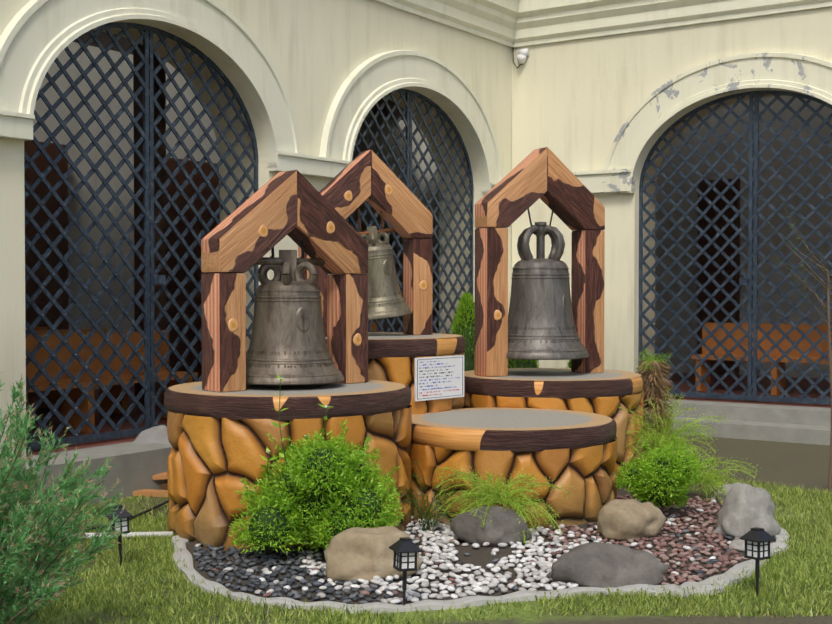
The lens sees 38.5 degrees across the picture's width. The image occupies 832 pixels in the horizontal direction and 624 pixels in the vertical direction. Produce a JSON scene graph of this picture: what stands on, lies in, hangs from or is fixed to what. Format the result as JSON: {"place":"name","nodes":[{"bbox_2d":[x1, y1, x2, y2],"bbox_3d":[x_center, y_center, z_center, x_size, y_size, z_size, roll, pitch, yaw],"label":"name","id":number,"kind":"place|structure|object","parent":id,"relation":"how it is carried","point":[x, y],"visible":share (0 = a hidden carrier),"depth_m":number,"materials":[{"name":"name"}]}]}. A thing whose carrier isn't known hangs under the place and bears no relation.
{"place":"outdoors","nodes":[
{"label":"outdoors","id":0,"kind":"place"},
{"bbox_2d":[298,246,327,336],"bbox_3d":[-0.803,-0.197,9.284,0.180,0.780,0.190,-1,1,-27],"label":"bell","id":1,"kind":"object","parent":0,"point":[321,281],"visible":0.04,"depth_m":9.22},
{"bbox_2d":[403,238,432,334],"bbox_3d":[0.015,-0.205,9.705,0.180,0.780,0.190,-1,1,-27],"label":"wooden post","id":2,"kind":"object","parent":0,"point":[417,262],"visible":0.98,"depth_m":9.63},
{"bbox_2d":[22,434,831,623],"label":"lawn","id":3,"kind":"structure","parent":0,"point":[795,465],"depth_m":6.23,"materials":[{"name":"green plant"}]},
{"bbox_2d":[0,372,127,623],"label":"shrub","id":4,"kind":"object","parent":3,"relation":"on","point":[22,545],"depth_m":4.77,"materials":[{"name":"green plant"}]},
{"bbox_2d":[1,441,171,514],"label":"building plinth","id":5,"kind":"structure","parent":3,"relation":"on","point":[138,466],"depth_m":9.06,"materials":[{"name":"grey concrete"}]},
{"bbox_2d":[106,505,132,565],"bbox_3d":[-1.688,1.306,6.761,0.128,0.414,0.128,-1,1,-30],"label":"garden lamp","id":6,"kind":"object","parent":3,"relation":"on","point":[124,515],"visible":0.62,"depth_m":6.74,"materials":[{"name":"black plastic"}]},
{"bbox_2d":[71,499,168,531],"bbox_3d":[-1.907,1.252,8.604,0.290,0.291,2.509,0,1,15],"label":"hose","id":7,"kind":"object","parent":3,"relation":"on","point":[150,509],"visible":0.29,"depth_m":8.27,"materials":[{"name":"black plastic"}]},
{"bbox_2d":[76,531,172,538],"bbox_3d":[-2.754,1.417,7.462,2.426,0.040,0.038,0,1,-5],"label":"pvc pipe","id":8,"kind":"object","parent":3,"relation":"on","point":[165,533],"visible":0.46,"depth_m":7.54,"materials":[{"name":"white plastic"}]},
{"bbox_2d":[133,472,168,496],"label":"planks","id":9,"kind":"object","parent":3,"relation":"on","point":[153,492],"visible":0.17,"depth_m":9.08,"materials":[{"name":"orange wood"}]},
{"bbox_2d":[0,0,511,458],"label":"building wall","id":10,"kind":"structure","parent":3,"relation":"on","point":[318,52],"depth_m":11.62,"materials":[{"name":"beige paint"}]},
{"bbox_2d":[24,22,258,450],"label":"gate","id":11,"kind":"structure","parent":10,"relation":"attached to","point":[152,278],"depth_m":9.90,"materials":[{"name":"metal"}]},
{"bbox_2d":[132,425,168,442],"bbox_3d":[-2.131,1.157,9.777,0.492,0.448,0.422,-1,1,-24],"label":"rock","id":12,"kind":"object","parent":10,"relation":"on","point":[156,434],"visible":0.23,"depth_m":9.74,"materials":[{"name":"grey stone"}]},
{"bbox_2d":[26,30,419,455],"bbox_3d":[-2.575,-4.838,13.037,4.198,11.668,15.694,1,1,34],"label":"building arcade","id":13,"kind":"object","parent":10,"relation":"attached to","point":[85,247],"depth_m":14.86,"materials":[{"name":"grey concrete"}]},
{"bbox_2d":[24,41,739,405],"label":"arcade door posts","id":14,"kind":"object","parent":13,"relation":"attached to","point":[54,233],"visible":0.21,"depth_m":15.63,"materials":[{"name":"brown wood"}]},
{"bbox_2d":[0,0,502,195],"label":"building mouldings","id":15,"kind":"object","parent":10,"relation":"attached to","point":[37,37],"visible":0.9,"depth_m":10.89,"materials":[{"name":"beige paint"}]},
{"bbox_2d":[346,88,473,333],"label":"gate","id":16,"kind":"structure","parent":10,"relation":"attached to","point":[408,137],"depth_m":13.69,"materials":[{"name":"metal"}]},
{"bbox_2d":[373,0,831,47],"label":"cornice","id":17,"kind":"structure","parent":10,"relation":"attached to","point":[515,23],"depth_m":13.99,"materials":[{"name":"paint"}]},
{"bbox_2d":[325,332,464,428],"bbox_3d":[-0.400,0.793,9.512,1.584,1.210,1.586,0,1,-1],"label":"pedestal","id":18,"kind":"object","parent":3,"relation":"on","point":[392,356],"visible":0.02,"depth_m":8.83,"materials":[{"name":"stone"}]},
{"bbox_2d":[319,150,370,218],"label":"wooden beam","id":19,"kind":"structure","parent":18,"relation":"on","point":[353,176],"depth_m":9.33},
{"bbox_2d":[366,150,432,238],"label":"wooden beam","id":20,"kind":"structure","parent":18,"relation":"on","point":[406,213],"depth_m":9.52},
{"bbox_2d":[357,207,393,234],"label":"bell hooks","id":21,"kind":"object","parent":20,"relation":"attached to","point":[390,230],"visible":0.58,"depth_m":9.52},
{"bbox_2d":[344,185,426,290],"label":"wood knots","id":22,"kind":"object","parent":20,"relation":"attached to","point":[388,191],"visible":1,"depth_m":9.46,"materials":[{"name":"orange"}]},
{"bbox_2d":[361,226,411,319],"bbox_3d":[-0.276,-0.313,9.553,0.488,0.756,0.490,0,1,-1],"label":"bell","id":23,"kind":"object","parent":20,"relation":"hanging from","point":[386,299],"visible":0.69,"depth_m":9.39,"materials":[{"name":"grey metal"}]},
{"bbox_2d":[383,260,390,274],"bbox_3d":[-0.231,-0.353,9.412,0.066,0.119,0.049,0,1,-1],"label":"bell emblem","id":24,"kind":"object","parent":23,"relation":"attached to","point":[386,267],"visible":1,"depth_m":9.40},
{"bbox_2d":[415,355,463,400],"bbox_3d":[0.180,0.494,8.957,0.012,0.320,0.540,1,2,44],"label":"sign board","id":25,"kind":"object","parent":18,"relation":"attached to","point":[440,377],"visible":1,"depth_m":8.94,"materials":[{"name":"white paper"}]},
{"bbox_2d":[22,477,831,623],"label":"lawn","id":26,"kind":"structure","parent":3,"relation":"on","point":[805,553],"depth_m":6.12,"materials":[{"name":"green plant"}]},
{"bbox_2d":[449,292,474,370],"bbox_3d":[0.459,0.590,10.877,0.785,1.575,0.776,0,1,-1],"label":"conifer","id":27,"kind":"object","parent":3,"relation":"on","point":[463,300],"depth_m":10.77,"materials":[{"name":"green plant"}]},
{"bbox_2d":[463,368,643,487],"bbox_3d":[1.112,0.954,9.983,1.558,0.870,1.554,0,1,-1],"label":"pedestal","id":28,"kind":"object","parent":3,"relation":"on","point":[605,392],"visible":0.44,"depth_m":9.38,"materials":[{"name":"stone"}]},
{"bbox_2d":[475,227,507,376],"bbox_3d":[0.617,-0.082,9.767,0.200,1.210,0.220,-1,1,-25],"label":"wooden post","id":29,"kind":"object","parent":28,"relation":"on","point":[491,292],"visible":1,"depth_m":9.68,"materials":[{"name":"brown wood"}]},
{"bbox_2d":[494,310,501,319],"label":"bell frame knots","id":30,"kind":"object","parent":29,"relation":"attached to","point":[497,314],"visible":1,"depth_m":9.66,"materials":[{"name":"orange"}]},
{"bbox_2d":[475,147,546,227],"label":"wooden beam","id":31,"kind":"structure","parent":28,"relation":"on","point":[514,194],"depth_m":9.74,"materials":[{"name":"brown wood"}]},
{"bbox_2d":[527,205,554,234],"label":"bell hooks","id":32,"kind":"object","parent":31,"relation":"attached to","point":[550,218],"visible":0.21,"depth_m":9.98,"materials":[{"name":"metal"}]},
{"bbox_2d":[506,222,588,359],"bbox_3d":[1.042,-0.188,9.965,0.810,1.135,0.810,0,1,-1],"label":"bell","id":33,"kind":"object","parent":31,"relation":"attached to","point":[541,326],"visible":0.9,"depth_m":9.74,"materials":[{"name":"metal"}]},
{"bbox_2d":[563,294,567,317],"bbox_3d":[1.229,-0.049,9.782,0.062,0.200,0.029,-1,2,-43],"label":"bell emblem","id":34,"kind":"object","parent":33,"relation":"attached to","point":[565,306],"visible":1,"depth_m":9.77,"materials":[{"name":"metal"}]},
{"bbox_2d":[540,147,604,230],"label":"wooden beam","id":35,"kind":"structure","parent":28,"relation":"on","point":[573,199],"depth_m":9.97,"materials":[{"name":"brown wood"}]},
{"bbox_2d":[571,230,604,372],"bbox_3d":[1.468,-0.090,10.167,0.200,1.210,0.220,-1,1,-25],"label":"wooden post","id":36,"kind":"object","parent":28,"relation":"on","point":[587,273],"visible":1,"depth_m":10.08,"materials":[{"name":"brown wood"}]},
{"bbox_2d":[512,7,831,389],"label":"building wall","id":37,"kind":"structure","parent":3,"relation":"on","point":[592,94],"depth_m":14.16,"materials":[{"name":"beige paint"}]},
{"bbox_2d":[517,48,528,64],"bbox_3d":[1.329,-3.172,14.793,0.152,0.190,0.146,0,1,-1],"label":"security camera","id":38,"kind":"object","parent":37,"relation":"attached to","point":[522,54],"visible":0.96,"depth_m":14.76,"materials":[{"name":"white plastic"}]},
{"bbox_2d":[512,99,539,367],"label":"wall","id":39,"kind":"structure","parent":37,"relation":"attached to","point":[525,129],"depth_m":14.82,"materials":[{"name":"paint"}]},
{"bbox_2d":[367,96,831,407],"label":"building arcade","id":40,"kind":"object","parent":37,"relation":"attached to","point":[795,297],"depth_m":17.39,"materials":[{"name":"grey paint"}]},
{"bbox_2d":[25,321,831,432],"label":"arcade benches","id":41,"kind":"object","parent":40,"relation":"on","point":[42,383],"visible":0.27,"depth_m":11.48,"materials":[{"name":"brown wood"}]},
{"bbox_2d":[572,52,831,194],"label":"building mouldings","id":42,"kind":"object","parent":37,"relation":"attached to","point":[652,115],"visible":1,"depth_m":13.53,"materials":[{"name":"beige paint"}]},
{"bbox_2d":[638,90,831,404],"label":"gate","id":43,"kind":"structure","parent":37,"relation":"attached to","point":[754,270],"depth_m":13.44,"materials":[{"name":"metal"}]},
{"bbox_2d":[643,399,830,444],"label":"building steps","id":44,"kind":"structure","parent":37,"relation":"attached to","point":[787,423],"depth_m":12.66,"materials":[{"name":"grey concrete"}]},
{"bbox_2d":[615,386,728,491],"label":"ornamental grass","id":45,"kind":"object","parent":3,"relation":"on","point":[659,436],"depth_m":9.49,"materials":[{"name":"green plant"}]},
{"bbox_2d":[688,455,760,504],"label":"ornamental grass","id":46,"kind":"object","parent":3,"relation":"on","point":[715,476],"depth_m":8.93,"materials":[{"name":"green plant"}]},
{"bbox_2d":[739,527,775,596],"bbox_3d":[1.757,1.319,6.127,0.128,0.414,0.128,-1,1,-36],"label":"garden lamp","id":47,"kind":"object","parent":3,"relation":"on","point":[757,543],"visible":0.94,"depth_m":6.10,"materials":[{"name":"black plastic"}]},
{"bbox_2d":[766,203,831,490],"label":"sapling","id":48,"kind":"object","parent":3,"relation":"on","point":[828,285],"depth_m":9.32,"materials":[{"name":"brown plant"}]},
{"bbox_2d":[186,487,775,604],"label":"pebble bed soil","id":49,"kind":"structure","parent":0,"point":[482,556],"depth_m":6.85,"materials":[{"name":"gravel"}]},
{"bbox_2d":[164,380,411,551],"bbox_3d":[-0.846,0.962,7.941,1.633,0.935,1.634,0,1,-1],"label":"pedestal","id":50,"kind":"object","parent":49,"relation":"on","point":[220,442],"visible":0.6,"depth_m":7.29,"materials":[{"name":"stone"}]},
{"bbox_2d":[201,273,245,391],"bbox_3d":[-1.227,0.126,7.592,0.200,0.750,0.220,-1,2,-41],"label":"wooden post","id":51,"kind":"object","parent":50,"relation":"on","point":[223,346],"visible":1,"depth_m":7.51,"materials":[{"name":"brown wood"}]},
{"bbox_2d":[201,170,296,272],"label":"wooden beam","id":52,"kind":"structure","parent":50,"relation":"on","point":[234,242],"depth_m":7.62,"materials":[{"name":"brown wood"}]},
{"bbox_2d":[254,240,324,265],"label":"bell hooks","id":53,"kind":"object","parent":52,"relation":"attached to","point":[272,260],"visible":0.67,"depth_m":7.86,"materials":[{"name":"metal"}]},
{"bbox_2d":[228,221,361,345],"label":"wood knots","id":54,"kind":"object","parent":52,"relation":"attached to","point":[233,322],"visible":1,"depth_m":7.65,"materials":[{"name":"orange"}]},
{"bbox_2d":[246,250,343,384],"bbox_3d":[-0.850,0.024,7.919,0.744,0.872,0.744,0,1,-1],"label":"bell","id":55,"kind":"object","parent":50,"relation":"on","point":[281,345],"visible":0.96,"depth_m":7.71,"materials":[{"name":"grey metal"}]},
{"bbox_2d":[295,306,309,331],"bbox_3d":[-0.729,0.049,7.720,0.109,0.170,0.025,-1,1,-31],"label":"bell emblem","id":56,"kind":"object","parent":55,"relation":"attached to","point":[302,318],"visible":1,"depth_m":7.71,"materials":[{"name":"grey metal"}]},
{"bbox_2d":[287,170,367,273],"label":"wooden roof beam","id":57,"kind":"structure","parent":50,"relation":"on","point":[342,248],"depth_m":8.01,"materials":[{"name":"brown wood"}]},
{"bbox_2d":[327,274,367,383],"bbox_3d":[-0.474,0.113,8.250,0.200,0.750,0.220,-1,2,-41],"label":"wooden post","id":58,"kind":"object","parent":50,"relation":"on","point":[347,308],"visible":0.88,"depth_m":8.17,"materials":[{"name":"brown wood"}]},
{"bbox_2d":[324,526,422,582],"bbox_3d":[-0.240,1.330,6.575,0.548,0.293,0.371,0,1,-13],"label":"tan rock","id":59,"kind":"object","parent":49,"relation":"on","point":[355,553],"visible":0.75,"depth_m":6.43,"materials":[{"name":"beige stone"}]},
{"bbox_2d":[389,537,421,605],"bbox_3d":[-0.052,1.324,5.884,0.128,0.414,0.128,0,1,-21],"label":"garden lamp","id":60,"kind":"object","parent":49,"relation":"on","point":[405,549],"visible":0.9,"depth_m":5.85,"materials":[{"name":"black plastic"}]},
{"bbox_2d":[193,494,747,603],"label":"pebbles","id":61,"kind":"object","parent":49,"relation":"on","point":[491,581],"depth_m":6.79,"materials":[{"name":"white gravel"}]},
{"bbox_2d":[226,419,406,553],"bbox_3d":[-0.571,1.011,6.973,0.996,0.793,0.832,0,1,-1],"label":"lime bush","id":62,"kind":"object","parent":61,"relation":"on","point":[302,481],"depth_m":6.78,"materials":[{"name":"green plant"}]},
{"bbox_2d":[260,374,333,517],"bbox_3d":[-0.704,0.780,6.969,0.431,0.840,0.179,0,1,-20],"label":"plant","id":63,"kind":"object","parent":62,"relation":"on","point":[275,424],"depth_m":6.93,"materials":[{"name":"green plant"}]},
{"bbox_2d":[394,460,459,531],"bbox_3d":[0.107,1.176,7.685,0.547,0.486,0.713,0,1,-1],"label":"grassy plant","id":64,"kind":"object","parent":61,"relation":"on","point":[421,514],"depth_m":7.67,"materials":[{"name":"green plant"}]},
{"bbox_2d":[614,427,717,508],"bbox_3d":[1.709,1.075,8.163,0.706,0.579,0.626,0,1,-1],"label":"bush","id":65,"kind":"object","parent":61,"relation":"on","point":[647,467],"depth_m":8.04,"materials":[{"name":"green plant"}]},
{"bbox_2d":[171,497,788,613],"bbox_3d":[0.757,1.433,7.108,4.220,0.046,2.356,0,1,-21],"label":"garden edging","id":66,"kind":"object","parent":49,"relation":"on","point":[184,554],"depth_m":6.14,"materials":[{"name":"concrete"}]},
{"bbox_2d":[715,484,732,502],"bbox_3d":[2.352,1.344,8.792,0.240,0.155,0.245,1,1,33],"label":"small rock","id":67,"kind":"object","parent":66,"relation":"on","point":[727,487],"visible":0.25,"depth_m":8.73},
{"bbox_2d":[450,506,531,545],"bbox_3d":[0.467,1.331,7.416,0.500,0.245,0.322,0,1,-6],"label":"dark rock","id":68,"kind":"object","parent":49,"relation":"on","point":[503,525],"visible":0.77,"depth_m":7.32,"materials":[{"name":"grey stone"}]},
{"bbox_2d":[425,462,574,542],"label":"ornamental grass","id":69,"kind":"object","parent":49,"relation":"on","point":[492,492],"depth_m":7.56,"materials":[{"name":"green plant"}]},
{"bbox_2d":[404,407,616,528],"bbox_3d":[0.652,1.090,8.572,1.561,0.655,1.564,0,1,-1],"label":"pedestal","id":70,"kind":"object","parent":49,"relation":"on","point":[577,450],"visible":0.9,"depth_m":7.96,"materials":[{"name":"stone"}]},
{"bbox_2d":[546,542,668,587],"bbox_3d":[1.025,1.363,6.404,0.632,0.224,0.459,-1,1,-29],"label":"boulder","id":71,"kind":"object","parent":49,"relation":"on","point":[597,564],"visible":0.88,"depth_m":6.32,"materials":[{"name":"grey stone"}]},
{"bbox_2d":[597,499,665,541],"bbox_3d":[1.341,1.323,7.581,0.450,0.286,0.385,-1,1,-30],"label":"tan rock","id":72,"kind":"object","parent":49,"relation":"on","point":[623,519],"visible":0.85,"depth_m":7.42,"materials":[{"name":"beige stone"}]},
{"bbox_2d":[728,537,744,551],"bbox_3d":[1.983,1.407,7.223,0.198,0.088,0.170,0,1,-18],"label":"kerb rock","id":73,"kind":"object","parent":49,"relation":"on","point":[738,544],"visible":0.35,"depth_m":7.17,"materials":[{"name":"white stone"}]},
{"bbox_2d":[713,482,780,539],"bbox_3d":[2.135,1.274,7.668,0.417,0.367,0.545,1,1,37],"label":"grey rock","id":74,"kind":"object","parent":49,"relation":"on","point":[745,508],"visible":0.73,"depth_m":7.51,"materials":[{"name":"grey stone"}]},
{"bbox_2d":[508,359,540,367],"bbox_3d":[1.016,0.761,11.340,0.726,1.204,0.760,0,1,-1],"label":"shrub","id":75,"kind":"object","parent":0,"point":[527,363],"depth_m":11.23,"materials":[{"name":"green plant"}]},
{"bbox_2d":[635,359,674,458],"bbox_3d":[2.042,0.864,10.271,0.486,0.910,0.475,0,1,-1],"label":"plant trunk","id":76,"kind":"object","parent":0,"point":[659,376],"depth_m":10.20,"materials":[{"name":"brown plant"}]},
{"bbox_2d":[637,348,670,369],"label":"leaves","id":77,"kind":"object","parent":76,"relation":"on","point":[654,357],"depth_m":10.26,"materials":[{"name":"green plant"}]}
]}

